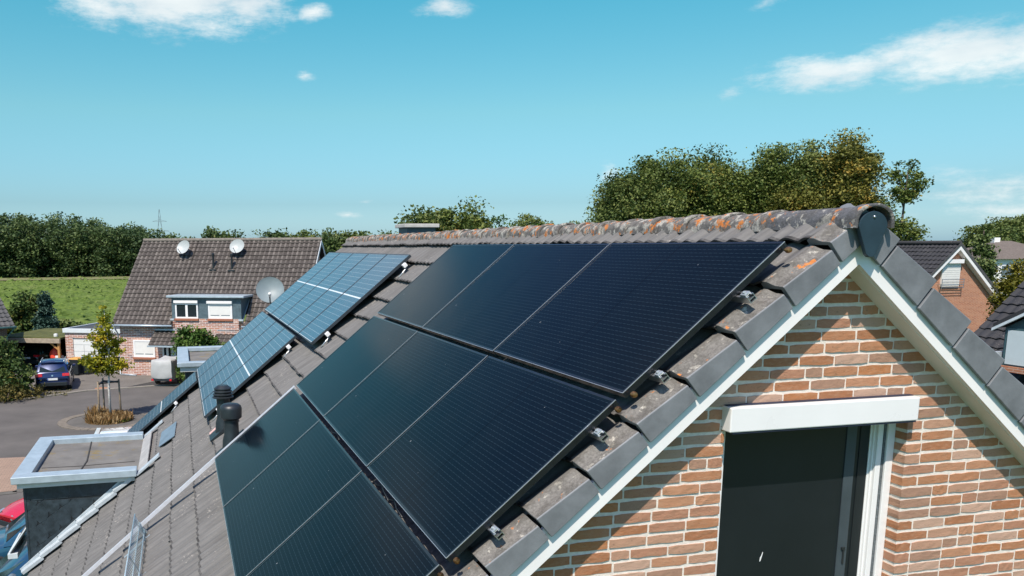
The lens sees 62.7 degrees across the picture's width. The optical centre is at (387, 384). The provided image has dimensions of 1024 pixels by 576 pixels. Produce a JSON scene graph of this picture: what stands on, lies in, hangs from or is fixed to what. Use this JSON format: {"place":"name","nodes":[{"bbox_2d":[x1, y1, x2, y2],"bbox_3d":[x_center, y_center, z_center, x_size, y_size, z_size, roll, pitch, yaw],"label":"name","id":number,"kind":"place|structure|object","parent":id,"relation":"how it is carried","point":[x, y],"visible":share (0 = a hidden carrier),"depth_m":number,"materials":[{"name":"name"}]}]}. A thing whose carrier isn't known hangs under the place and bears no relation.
{"place":"outdoors","nodes":[
{"label":"outdoors","id":0,"kind":"place"},
{"bbox_2d":[0,276,128,280],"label":"dry field","id":1,"kind":"structure","parent":0,"point":[43,278],"depth_m":193.56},
{"bbox_2d":[7,364,152,398],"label":"driveway","id":2,"kind":"structure","parent":0,"point":[80,382],"depth_m":47.93,"materials":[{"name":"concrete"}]},
{"bbox_2d":[7,328,65,364],"bbox_3d":[-22.162,-2.459,54.779,4.640,2.340,5.740,1,10,10],"label":"carport","id":3,"kind":"object","parent":2,"relation":"on","point":[55,336],"visible":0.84,"depth_m":52.39,"materials":[{"name":"brown wood"}]},
{"bbox_2d":[20,389,71,396],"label":"weeds","id":4,"kind":"object","parent":2,"relation":"on","point":[50,393],"visible":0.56,"depth_m":44.03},
{"bbox_2d":[35,356,74,388],"bbox_3d":[-18.718,-0.739,46.577,2.140,1.617,4.286,-3,10,-18],"label":"parked car","id":5,"kind":"object","parent":2,"relation":"on","point":[55,371],"visible":0.93,"depth_m":44.79,"materials":[{"name":"blue paint"}]},
{"bbox_2d":[49,348,63,357],"bbox_3d":[-20.993,-1.658,52.640,0.998,1.536,0.811,1,10,10],"label":"red bundle","id":6,"kind":"object","parent":2,"relation":"on","point":[53,353],"visible":0.32,"depth_m":52.35,"materials":[{"name":"fabric"}]},
{"bbox_2d":[68,357,81,374],"bbox_3d":[-18.931,-1.119,50.445,0.620,1.085,0.778,1,10,10],"label":"waste bin","id":7,"kind":"object","parent":2,"relation":"on","point":[77,368],"visible":0.75,"depth_m":50.15,"materials":[{"name":"black plastic"}]},
{"bbox_2d":[81,356,94,373],"bbox_3d":[-18.427,-1.176,50.772,0.620,1.085,0.778,1,10,10],"label":"waste bin","id":8,"kind":"object","parent":2,"relation":"on","point":[84,370],"visible":0.19,"depth_m":50.54,"materials":[{"name":"black plastic"}]},
{"bbox_2d":[128,379,183,386],"bbox_3d":[-13.047,-0.148,47.727,4.287,0.001,2.397,-4,10,-20],"label":"asphalt patch","id":9,"kind":"object","parent":2,"relation":"on","point":[161,382],"visible":0.5,"depth_m":47.17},
{"bbox_2d":[151,355,181,383],"bbox_3d":[-12.366,-0.878,47.504,1.560,1.536,3.311,1,10,6],"label":"covered trailer","id":10,"kind":"object","parent":2,"relation":"on","point":[163,368],"visible":0.76,"depth_m":45.95,"materials":[{"name":"grey plastic"}]},
{"bbox_2d":[0,385,178,527],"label":"road","id":11,"kind":"structure","parent":0,"point":[26,425],"depth_m":39.28,"materials":[{"name":"asphalt"}]},
{"bbox_2d":[0,488,22,494],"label":"paved edging","id":12,"kind":"object","parent":11,"relation":"on","point":[12,492],"visible":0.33,"depth_m":26.25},
{"bbox_2d":[0,498,24,525],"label":"parked car","id":13,"kind":"object","parent":11,"relation":"on","point":[9,513],"visible":0.12,"depth_m":22.19,"materials":[{"name":"red paint"}]},
{"bbox_2d":[0,457,24,491],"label":"parking bay","id":14,"kind":"object","parent":11,"relation":"on","point":[9,467],"visible":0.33,"depth_m":28.87,"materials":[{"name":"beige brick"}]},
{"bbox_2d":[0,512,25,559],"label":"parked car","id":15,"kind":"object","parent":11,"relation":"on","point":[11,531],"visible":0.15,"depth_m":19.57,"materials":[{"name":"teal paint"}]},
{"bbox_2d":[0,542,28,575],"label":"parked car","id":16,"kind":"object","parent":11,"relation":"on","point":[8,567],"visible":0.03,"depth_m":17.25,"materials":[{"name":"blue paint"}]},
{"bbox_2d":[67,413,144,427],"bbox_3d":[-12.603,1.598,37.236,3.900,0.001,3.900,-3,10,-14],"label":"cobble ring","id":17,"kind":"object","parent":11,"relation":"on","point":[78,421],"visible":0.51,"depth_m":36.51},
{"bbox_2d":[57,410,147,429],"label":"ring kerb","id":18,"kind":"structure","parent":17,"relation":"on","point":[62,423],"depth_m":36.16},
{"bbox_2d":[85,418,133,424],"bbox_3d":[-12.482,1.602,37.163,2.100,0.001,2.040,-3,10,-14],"label":"tree pit","id":19,"kind":"object","parent":17,"relation":"on","point":[106,424],"visible":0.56,"depth_m":36.43,"materials":[{"name":"soil"}]},
{"bbox_2d":[77,305,134,411],"bbox_3d":[-12.561,-0.919,37.006,2.462,5.264,1.550,-3,10,-14],"label":"street tree","id":20,"kind":"object","parent":19,"relation":"on","point":[100,362],"visible":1,"depth_m":36.79,"materials":[{"name":"green plant"}]},
{"bbox_2d":[82,404,133,424],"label":"dry grass","id":21,"kind":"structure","parent":19,"relation":"on","point":[94,416],"depth_m":36.76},
{"bbox_2d":[97,378,121,412],"bbox_3d":[-12.612,0.672,37.603,0.990,1.832,0.990,-3,10,-14],"label":"tree guard","id":22,"kind":"object","parent":19,"relation":"on","point":[103,382],"visible":0.88,"depth_m":37.53,"materials":[{"name":"brown wood"}]},
{"bbox_2d":[94,426,132,433],"bbox_3d":[-8.233,2.248,28.787,4.336,1.495,2.120,-3,10,-14],"label":"parked car","id":23,"kind":"object","parent":11,"relation":"on","point":[113,430],"visible":0.02,"depth_m":28.42,"materials":[{"name":"white paint"}]},
{"bbox_2d":[62,322,121,371],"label":"brick garage","id":24,"kind":"structure","parent":0,"point":[76,346],"depth_m":51.77,"materials":[{"name":"brown brick"}]},
{"bbox_2d":[73,338,115,371],"bbox_3d":[-18.223,-1.847,51.731,2.940,2.098,0.070,1,10,10],"label":"garage door","id":25,"kind":"structure","parent":24,"relation":"in","point":[80,347],"depth_m":51.78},
{"bbox_2d":[0,276,245,328],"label":"crop field","id":26,"kind":"structure","parent":0,"point":[81,300],"depth_m":131.42,"materials":[{"name":"green plant"}]},
{"bbox_2d":[177,345,222,379],"bbox_3d":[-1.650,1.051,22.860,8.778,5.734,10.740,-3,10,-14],"label":"dormer","id":27,"kind":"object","parent":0,"point":[189,363],"depth_m":19.62,"materials":[{"name":"white"}]},
{"bbox_2d":[112,237,325,375],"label":"brown roofed house","id":28,"kind":"structure","parent":0,"point":[209,283],"depth_m":50.39,"materials":[{"name":"tile"}]},
{"bbox_2d":[133,340,155,359],"bbox_3d":[-14.681,-2.094,49.914,1.470,1.170,0.120,1,10,10],"label":"window","id":29,"kind":"structure","parent":28,"relation":"in","point":[141,351],"depth_m":49.94,"materials":[{"name":"white plastic"}]},
{"bbox_2d":[162,347,171,355],"bbox_3d":[-13.200,-1.929,49.702,0.630,0.840,0.050,1,10,10],"label":"hall window","id":30,"kind":"structure","parent":28,"relation":"in","point":[166,351],"depth_m":49.69,"materials":[{"name":"white plastic"}]},
{"bbox_2d":[177,240,188,254],"bbox_3d":[-12.865,-8.508,51.854,0.824,1.066,0.782,-5,11,-26],"label":"satellite dish","id":31,"kind":"object","parent":28,"relation":"attached to","point":[183,246],"visible":1,"depth_m":51.99,"materials":[{"name":"grey metal"}]},
{"bbox_2d":[230,239,243,253],"bbox_3d":[-9.381,-8.475,51.281,0.840,1.077,0.798,-7,12,-36],"label":"satellite dish","id":32,"kind":"object","parent":28,"relation":"attached to","point":[236,245],"visible":1,"depth_m":51.42,"materials":[{"name":"grey metal"}]},
{"bbox_2d":[256,277,283,303],"bbox_3d":[-2.811,-1.620,19.960,0.595,1.932,0.596,7,12,38],"label":"satellite dish","id":33,"kind":"object","parent":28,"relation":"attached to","point":[270,290],"visible":0.89,"depth_m":19.97,"materials":[{"name":"grey metal"}]},
{"bbox_2d":[0,0,1023,244],"label":"sky","id":34,"kind":"structure","parent":0,"point":[248,116],"materials":[{"name":"blue"}]},
{"bbox_2d":[896,240,998,331],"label":"gable house","id":35,"kind":"structure","parent":0,"point":[963,284],"depth_m":48.91,"materials":[{"name":"red brick"}]},
{"bbox_2d":[938,259,964,288],"bbox_3d":[33.063,-6.475,48.385,1.620,1.680,0.295,-3,10,-14],"label":"window","id":36,"kind":"structure","parent":35,"relation":"in","point":[950,274],"depth_m":48.40,"materials":[{"name":"white paint"}]},
{"bbox_2d":[967,238,1023,292],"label":"white house","id":37,"kind":"structure","parent":0,"point":[1010,251],"depth_m":74.55,"materials":[{"name":"grey tile"}]},
{"bbox_2d":[999,265,1013,276],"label":"window","id":38,"kind":"structure","parent":37,"relation":"in","point":[1002,266],"depth_m":73.79,"materials":[{"name":"white plastic"}]},
{"label":"ground","id":39,"kind":"structure","parent":0,"visible":0},
{"bbox_2d":[0,298,16,341],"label":"tiled house","id":40,"kind":"structure","parent":39,"relation":"on","point":[6,322],"depth_m":50.35,"materials":[{"name":"tile"}]},
{"bbox_2d":[0,335,37,400],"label":"garden shrub","id":41,"kind":"object","parent":39,"relation":"on","point":[10,358],"visible":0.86,"depth_m":42.63,"materials":[{"name":"green plant"}]},
{"bbox_2d":[0,379,46,402],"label":"garden shrub","id":42,"kind":"object","parent":39,"relation":"on","point":[25,391],"visible":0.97,"depth_m":42.01,"materials":[{"name":"green plant"}]},
{"bbox_2d":[6,289,60,334],"bbox_3d":[-27.421,-4.792,62.811,5.386,4.833,3.618,-3,10,-14],"label":"field bush","id":43,"kind":"object","parent":39,"relation":"on","point":[21,313],"visible":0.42,"depth_m":62.07,"materials":[{"name":"green plant"}]},
{"bbox_2d":[30,290,59,329],"bbox_3d":[-25.593,-4.685,62.262,2.935,4.878,2.732,-3,10,-14],"label":"blue conifer","id":44,"kind":"object","parent":39,"relation":"on","point":[45,318],"visible":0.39,"depth_m":61.89,"materials":[{"name":"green plant"}]},
{"bbox_2d":[59,319,90,327],"bbox_3d":[-23.811,-3.718,63.355,4.936,2.758,2.760,-3,10,-14],"label":"field bush","id":45,"kind":"object","parent":39,"relation":"on","point":[65,323],"visible":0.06,"depth_m":62.64,"materials":[{"name":"green plant"}]},
{"bbox_2d":[0,384,179,400],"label":"kerb","id":46,"kind":"structure","parent":39,"relation":"on","point":[99,389],"depth_m":45.03,"materials":[{"name":"concrete"}]},
{"bbox_2d":[0,211,194,277],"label":"woodland","id":47,"kind":"object","parent":39,"relation":"on","point":[36,249],"visible":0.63,"depth_m":203.80,"materials":[{"name":"green plant"}]},
{"bbox_2d":[152,210,166,230],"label":"power pylon","id":48,"kind":"object","parent":39,"relation":"on","point":[159,221],"visible":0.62,"depth_m":476.72,"materials":[{"name":"metal"}]},
{"bbox_2d":[170,324,225,382],"bbox_3d":[-10.483,-1.577,46.117,3.107,3.543,2.446,-3,10,-14],"label":"green bush","id":49,"kind":"object","parent":39,"relation":"on","point":[188,337],"visible":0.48,"depth_m":45.66,"materials":[{"name":"green plant"}]},
{"bbox_2d":[200,225,225,237],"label":"broadleaf tree","id":50,"kind":"object","parent":39,"relation":"on","point":[210,232],"visible":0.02,"depth_m":139.43,"materials":[{"name":"green plant"}]},
{"bbox_2d":[219,229,245,237],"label":"broadleaf tree","id":51,"kind":"object","parent":39,"relation":"on","point":[233,234],"visible":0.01,"depth_m":139.50,"materials":[{"name":"green plant"}]},
{"bbox_2d":[252,227,297,237],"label":"broadleaf tree","id":52,"kind":"object","parent":39,"relation":"on","point":[275,234],"visible":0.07,"depth_m":149.61,"materials":[{"name":"green plant"}]},
{"bbox_2d":[284,228,326,254],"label":"broadleaf tree","id":53,"kind":"object","parent":39,"relation":"on","point":[303,233],"visible":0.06,"depth_m":149.81,"materials":[{"name":"green plant"}]},
{"bbox_2d":[313,227,348,253],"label":"broadleaf tree","id":54,"kind":"object","parent":39,"relation":"on","point":[328,237],"visible":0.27,"depth_m":149.50,"materials":[{"name":"green plant"}]},
{"bbox_2d":[329,229,369,251],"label":"broadleaf tree","id":55,"kind":"object","parent":39,"relation":"on","point":[355,234],"visible":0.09,"depth_m":150.12,"materials":[{"name":"green plant"}]},
{"bbox_2d":[390,204,457,233],"bbox_3d":[3.153,-7.766,60.878,5.857,10.758,5.790,-3,10,-14],"label":"broadleaf tree","id":56,"kind":"object","parent":39,"relation":"on","point":[424,218],"visible":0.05,"depth_m":58.84,"materials":[{"name":"green plant"}]},
{"bbox_2d":[425,206,487,230],"bbox_3d":[4.775,-7.931,62.165,5.790,10.644,5.593,-3,10,-14],"label":"broadleaf tree","id":57,"kind":"object","parent":39,"relation":"on","point":[449,216],"visible":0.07,"depth_m":60.65,"materials":[{"name":"green plant"}]},
{"bbox_2d":[450,195,500,228],"bbox_3d":[6.499,-8.651,63.714,5.297,11.539,5.431,-3,10,-14],"label":"broadleaf tree","id":58,"kind":"object","parent":39,"relation":"on","point":[478,220],"visible":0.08,"depth_m":62.26,"materials":[{"name":"green plant"}]},
{"bbox_2d":[485,214,510,226],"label":"broadleaf tree","id":59,"kind":"object","parent":39,"relation":"on","point":[500,220],"visible":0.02,"depth_m":70.05,"materials":[{"name":"green plant"}]},
{"bbox_2d":[8,203,1023,575],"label":"brick house","id":60,"kind":"structure","parent":39,"relation":"on","point":[842,395],"depth_m":4.59,"materials":[{"name":"tile"}]},
{"bbox_2d":[124,514,149,575],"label":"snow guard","id":61,"kind":"object","parent":60,"relation":"on","point":[136,550],"visible":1,"depth_m":8.00,"materials":[{"name":"metal"}]},
{"bbox_2d":[82,386,296,575],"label":"long bare rail","id":62,"kind":"object","parent":60,"relation":"attached to","point":[151,516],"visible":0.77,"depth_m":8.82,"materials":[{"name":"metal"}]},
{"bbox_2d":[282,344,290,358],"bbox_3d":[-1.929,-0.802,13.442,0.201,0.100,4.564,-42,16,-4],"label":"mounting rail","id":63,"kind":"object","parent":60,"relation":"attached to","point":[288,346],"visible":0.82,"depth_m":11.27,"materials":[{"name":"metal"}]},
{"bbox_2d":[196,311,268,377],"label":"solar panel","id":64,"kind":"object","parent":63,"relation":"on","point":[231,343],"visible":0.69,"depth_m":15.12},
{"bbox_2d":[198,316,275,388],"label":"solar panel","id":65,"kind":"object","parent":63,"relation":"on","point":[237,349],"visible":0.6,"depth_m":14.01,"materials":[{"name":"glass"}]},
{"bbox_2d":[199,321,284,401],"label":"solar panel","id":66,"kind":"object","parent":63,"relation":"on","point":[251,350],"visible":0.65,"depth_m":12.91,"materials":[{"name":"glass"}]},
{"bbox_2d":[201,328,296,418],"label":"solar panel","id":67,"kind":"object","parent":63,"relation":"on","point":[257,362],"visible":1,"depth_m":11.70,"materials":[{"name":"glass"}]},
{"bbox_2d":[321,331,330,347],"bbox_3d":[-1.461,-1.003,12.911,0.201,0.100,5.744,-42,16,-4],"label":"mounting rail","id":68,"kind":"object","parent":60,"relation":"attached to","point":[327,334],"visible":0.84,"depth_m":10.18,"materials":[{"name":"metal"}]},
{"bbox_2d":[264,252,340,314],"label":"solar panel","id":69,"kind":"object","parent":68,"relation":"on","point":[297,285],"visible":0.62,"depth_m":15.21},
{"bbox_2d":[271,252,352,319],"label":"solar panel","id":70,"kind":"object","parent":68,"relation":"attached to","point":[296,297],"visible":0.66,"depth_m":14.11,"materials":[{"name":"glass"}]},
{"bbox_2d":[279,253,368,326],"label":"solar panel","id":71,"kind":"object","parent":68,"relation":"on","point":[319,290],"visible":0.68,"depth_m":13.00,"materials":[{"name":"glass"}]},
{"bbox_2d":[288,253,386,334],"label":"solar panel","id":72,"kind":"object","parent":68,"relation":"on","point":[332,294],"visible":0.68,"depth_m":11.90,"materials":[{"name":"glass"}]},
{"bbox_2d":[298,254,411,344],"bbox_3d":[-0.457,-1.147,10.831,1.665,0.036,1.134,-42,16,-4],"label":"solar panel","id":73,"kind":"object","parent":68,"relation":"on","point":[344,304],"visible":1,"depth_m":10.70,"materials":[{"name":"glass"}]},
{"bbox_2d":[398,262,407,277],"bbox_3d":[-0.508,-1.867,13.009,0.201,0.100,5.744,-42,16,-4],"label":"mounting rail","id":74,"kind":"object","parent":60,"relation":"attached to","point":[404,265],"visible":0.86,"depth_m":10.27,"materials":[{"name":"metal"}]},
{"bbox_2d":[487,523,504,539],"bbox_3d":[-0.119,0.285,6.466,0.040,0.058,5.320,-42,16,-4],"label":"mounting rail","id":75,"kind":"object","parent":60,"relation":"attached to","point":[493,529],"visible":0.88,"depth_m":3.94,"materials":[{"name":"metal"}]},
{"bbox_2d":[297,316,417,416],"bbox_3d":[-0.335,-0.214,8.151,1.135,0.047,1.773,-42,16,-4],"label":"solar panel","id":76,"kind":"object","parent":75,"relation":"attached to","point":[349,365],"visible":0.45,"depth_m":8.04,"materials":[{"name":"black glass"}]},
{"bbox_2d":[324,331,487,466],"bbox_3d":[0.088,0.062,6.484,1.135,0.047,1.773,-42,16,-4],"label":"solar panel","id":77,"kind":"object","parent":75,"relation":"attached to","point":[393,398],"visible":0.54,"depth_m":6.34,"materials":[{"name":"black glass"}]},
{"bbox_2d":[331,427,402,517],"bbox_3d":[-0.204,0.560,5.936,0.038,0.051,2.462,-3,10,-13],"label":"panel cable","id":78,"kind":"object","parent":77,"relation":"hanging from","point":[388,499],"visible":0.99,"depth_m":5.14,"materials":[{"name":"black plastic"}]},
{"bbox_2d":[367,356,621,563],"bbox_3d":[0.512,0.339,4.817,1.135,0.047,1.773,-42,16,-4],"label":"solar panel","id":79,"kind":"object","parent":75,"relation":"attached to","point":[471,457],"visible":1,"depth_m":4.58,"materials":[{"name":"black glass"}]},
{"bbox_2d":[588,427,608,441],"bbox_3d":[0.391,-0.177,6.519,0.040,0.058,5.320,-42,16,-4],"label":"mounting rail","id":80,"kind":"object","parent":60,"relation":"attached to","point":[601,435],"visible":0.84,"depth_m":3.99,"materials":[{"name":"metal"}]},
{"bbox_2d":[647,370,669,383],"bbox_3d":[0.700,-0.459,6.556,0.040,0.058,5.310,-42,16,-4],"label":"mounting rail","id":81,"kind":"object","parent":60,"relation":"attached to","point":[660,376],"visible":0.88,"depth_m":4.04,"materials":[{"name":"metal"}]},
{"bbox_2d":[422,243,609,353],"bbox_3d":[0.959,-0.728,6.574,1.135,0.047,1.773,-42,16,-4],"label":"solar panel","id":82,"kind":"object","parent":81,"relation":"attached to","point":[493,307],"visible":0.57,"depth_m":6.43,"materials":[{"name":"black glass"}]},
{"bbox_2d":[730,291,756,303],"bbox_3d":[1.137,-0.853,6.596,0.040,0.058,5.320,-42,16,-4],"label":"mounting rail","id":83,"kind":"object","parent":60,"relation":"attached to","point":[745,297],"visible":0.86,"depth_m":4.08,"materials":[{"name":"metal"}]},
{"bbox_2d":[378,244,513,329],"bbox_3d":[0.539,-1.006,8.242,1.135,0.047,1.773,-42,16,-4],"label":"solar panel","id":84,"kind":"object","parent":83,"relation":"on","point":[436,287],"visible":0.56,"depth_m":8.13,"materials":[{"name":"black glass"}]},
{"bbox_2d":[494,241,791,397],"bbox_3d":[1.385,-0.453,4.907,1.135,0.047,1.773,-42,16,-4],"label":"solar panel","id":85,"kind":"object","parent":83,"relation":"on","point":[625,320],"visible":1,"depth_m":4.68,"materials":[{"name":"black glass"}]},
{"bbox_2d":[714,394,919,575],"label":"window","id":86,"kind":"structure","parent":60,"relation":"in","point":[805,484],"depth_m":4.63,"materials":[{"name":"white plastic"}]},
{"bbox_3d":[-1.003,1.084,6.380,0.040,0.058,5.310,-42,16,-4],"label":"rail","id":87,"kind":"object","parent":60,"relation":"attached to","visible":0},
{"bbox_2d":[215,388,319,506],"bbox_3d":[-1.202,0.573,8.062,1.135,0.047,1.773,-42,16,-4],"label":"solar panel","id":88,"kind":"object","parent":87,"relation":"attached to","point":[259,446],"visible":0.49,"depth_m":7.96,"materials":[{"name":"black glass"}]},
{"bbox_2d":[248,472,443,575],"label":"solar panel","id":89,"kind":"object","parent":87,"relation":"attached to","point":[357,526],"visible":1,"depth_m":4.92,"materials":[{"name":"black glass"}]},
{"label":"rail","id":90,"kind":"object","parent":60,"relation":"attached to","visible":0},
{"bbox_2d":[127,371,197,431],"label":"solar panel","id":91,"kind":"object","parent":90,"relation":"attached to","point":[166,403],"visible":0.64,"depth_m":14.80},
{"bbox_2d":[507,213,553,227],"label":"broadleaf tree","id":92,"kind":"object","parent":39,"relation":"on","point":[526,222],"visible":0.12,"depth_m":88.89,"materials":[{"name":"green plant"}]},
{"bbox_2d":[581,166,690,222],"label":"broadleaf tree","id":93,"kind":"object","parent":39,"relation":"on","point":[621,200],"visible":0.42,"depth_m":68.63,"materials":[{"name":"green plant"}]},
{"bbox_2d":[624,147,725,218],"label":"broadleaf tree","id":94,"kind":"object","parent":39,"relation":"on","point":[696,185],"visible":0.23,"depth_m":69.46,"materials":[{"name":"green plant"}]},
{"bbox_2d":[680,143,755,215],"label":"broadleaf tree","id":95,"kind":"object","parent":39,"relation":"on","point":[725,185],"visible":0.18,"depth_m":71.16,"materials":[{"name":"green plant"}]},
{"bbox_2d":[715,142,810,213],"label":"broadleaf tree","id":96,"kind":"object","parent":39,"relation":"on","point":[768,166],"visible":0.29,"depth_m":70.28,"materials":[{"name":"green plant"}]},
{"bbox_2d":[758,178,841,211],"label":"broadleaf tree","id":97,"kind":"object","parent":39,"relation":"on","point":[799,200],"visible":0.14,"depth_m":68.03,"materials":[{"name":"green plant"}]},
{"bbox_2d":[764,138,846,208],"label":"broadleaf tree","id":98,"kind":"object","parent":39,"relation":"on","point":[809,156],"visible":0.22,"depth_m":69.55,"materials":[{"name":"green plant"}]},
{"bbox_2d":[804,127,895,209],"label":"broadleaf tree","id":99,"kind":"object","parent":39,"relation":"on","point":[854,166],"visible":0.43,"depth_m":67.67,"materials":[{"name":"green plant"}]},
{"bbox_2d":[858,190,912,220],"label":"broadleaf tree","id":100,"kind":"object","parent":39,"relation":"on","point":[881,200],"visible":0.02,"depth_m":68.46,"materials":[{"name":"green plant"}]},
{"bbox_2d":[883,158,934,240],"bbox_3d":[38.904,-9.944,62.860,4.653,14.062,3.562,-3,10,-14],"label":"slender tree","id":101,"kind":"object","parent":39,"relation":"on","point":[903,227],"visible":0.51,"depth_m":61.86,"materials":[{"name":"green plant"}]},
{"bbox_2d":[953,223,1006,247],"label":"broadleaf tree","id":102,"kind":"object","parent":39,"relation":"on","point":[969,237],"visible":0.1,"depth_m":94.08,"materials":[{"name":"green plant"}]},
{"bbox_2d":[968,232,1002,292],"bbox_3d":[43.330,-6.897,60.717,4.610,8.710,4.148,-3,10,-14],"label":"broadleaf tree","id":103,"kind":"object","parent":39,"relation":"on","point":[986,252],"visible":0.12,"depth_m":59.66,"materials":[{"name":"green plant"}]},
{"bbox_2d":[974,281,1023,384],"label":"dark roof house","id":104,"kind":"structure","parent":39,"relation":"on","point":[1000,330],"depth_m":22.17,"materials":[{"name":"tile"}]},
{"bbox_2d":[975,216,1023,234],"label":"broadleaf tree","id":105,"kind":"object","parent":39,"relation":"on","point":[1006,220],"visible":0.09,"depth_m":95.91,"materials":[{"name":"green plant"}]},
{"bbox_2d":[983,258,1023,318],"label":"round bush","id":106,"kind":"object","parent":39,"relation":"on","point":[1007,287],"visible":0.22,"depth_m":44.51,"materials":[{"name":"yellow plant"}]},
{"bbox_2d":[989,223,1023,243],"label":"broadleaf tree","id":107,"kind":"object","parent":39,"relation":"on","point":[1009,235],"visible":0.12,"depth_m":82.09,"materials":[{"name":"green plant"}]},
{"bbox_2d":[1005,214,1023,231],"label":"broadleaf tree","id":108,"kind":"object","parent":39,"relation":"on","point":[1021,219],"visible":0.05,"depth_m":95.56,"materials":[{"name":"green plant"}]},
{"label":"rail","id":109,"kind":"object","parent":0,"visible":0},
{"bbox_2d":[223,420,364,575],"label":"solar panel","id":110,"kind":"object","parent":109,"relation":"on","point":[287,494],"visible":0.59,"depth_m":6.25,"materials":[{"name":"black glass"}]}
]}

